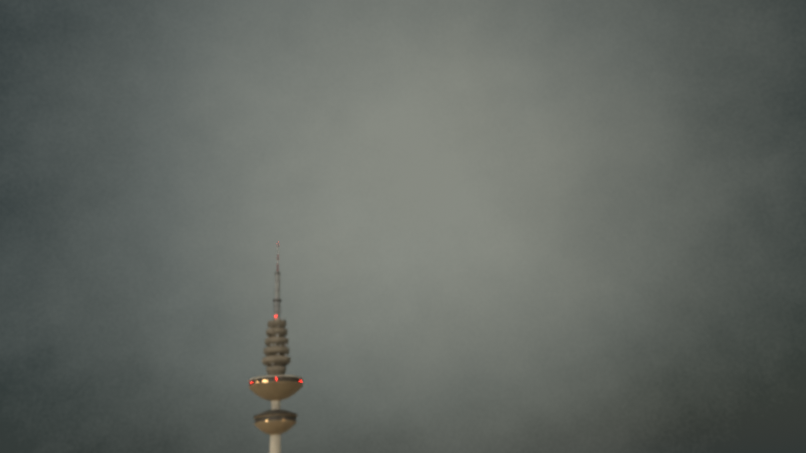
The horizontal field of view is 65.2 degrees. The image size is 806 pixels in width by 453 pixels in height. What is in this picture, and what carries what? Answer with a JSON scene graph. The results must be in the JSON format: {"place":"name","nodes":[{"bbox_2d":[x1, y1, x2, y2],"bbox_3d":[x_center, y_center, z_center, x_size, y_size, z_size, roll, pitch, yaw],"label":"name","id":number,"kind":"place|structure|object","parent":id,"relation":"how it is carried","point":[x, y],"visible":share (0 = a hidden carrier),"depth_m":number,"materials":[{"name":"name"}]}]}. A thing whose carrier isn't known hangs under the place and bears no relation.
{"place":"outdoors","nodes":[
{"label":"outdoors","id":0,"kind":"place"},
{"bbox_2d":[254,409,296,435],"bbox_3d":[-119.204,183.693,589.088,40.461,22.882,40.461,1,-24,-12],"label":"pod","id":1,"kind":"object","parent":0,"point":[275,424],"visible":0.98,"depth_m":576.52,"materials":[{"name":"concrete"}]},
{"bbox_2d":[249,374,302,401],"bbox_3d":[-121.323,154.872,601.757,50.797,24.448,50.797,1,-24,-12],"label":"pod","id":2,"kind":"object","parent":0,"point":[271,388],"visible":0.92,"depth_m":585.98,"materials":[{"name":"concrete"}]},
{"bbox_2d":[262,319,290,374],"bbox_3d":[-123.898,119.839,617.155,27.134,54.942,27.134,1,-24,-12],"label":"antenna platforms","id":3,"kind":"object","parent":2,"relation":"on","point":[280,361],"visible":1,"depth_m":608.85,"materials":[{"name":"concrete"}]},
{"bbox_2d":[267,318,286,366],"bbox_3d":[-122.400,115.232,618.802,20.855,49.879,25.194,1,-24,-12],"label":"antenna dishes","id":4,"kind":"object","parent":3,"relation":"on","point":[280,344],"visible":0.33,"depth_m":611.28,"materials":[{"name":"metal"}]},
{"bbox_2d":[273,271,281,318],"bbox_3d":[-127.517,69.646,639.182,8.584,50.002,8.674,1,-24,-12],"label":"steel mast","id":5,"kind":"object","parent":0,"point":[277,300],"visible":0.96,"depth_m":636.07,"materials":[{"name":"grey metal"}]},
{"bbox_2d":[276,243,278,271],"bbox_3d":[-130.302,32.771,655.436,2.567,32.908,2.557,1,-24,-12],"label":"antenna tip","id":6,"kind":"object","parent":5,"relation":"on","point":[277,269],"visible":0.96,"depth_m":654.16,"materials":[{"name":"metal"}]},
{"bbox_2d":[0,0,805,452],"label":"sky","id":7,"kind":"structure","parent":0,"point":[498,226],"materials":[{"name":"grey"}]},
{"label":"ground","id":8,"kind":"structure","parent":0,"visible":0},
{"bbox_2d":[270,318,280,452],"bbox_3d":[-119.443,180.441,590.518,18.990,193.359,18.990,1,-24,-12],"label":"tower shaft","id":9,"kind":"object","parent":8,"relation":"on","point":[275,443],"visible":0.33,"depth_m":579.40,"materials":[{"name":"concrete"}]}
]}

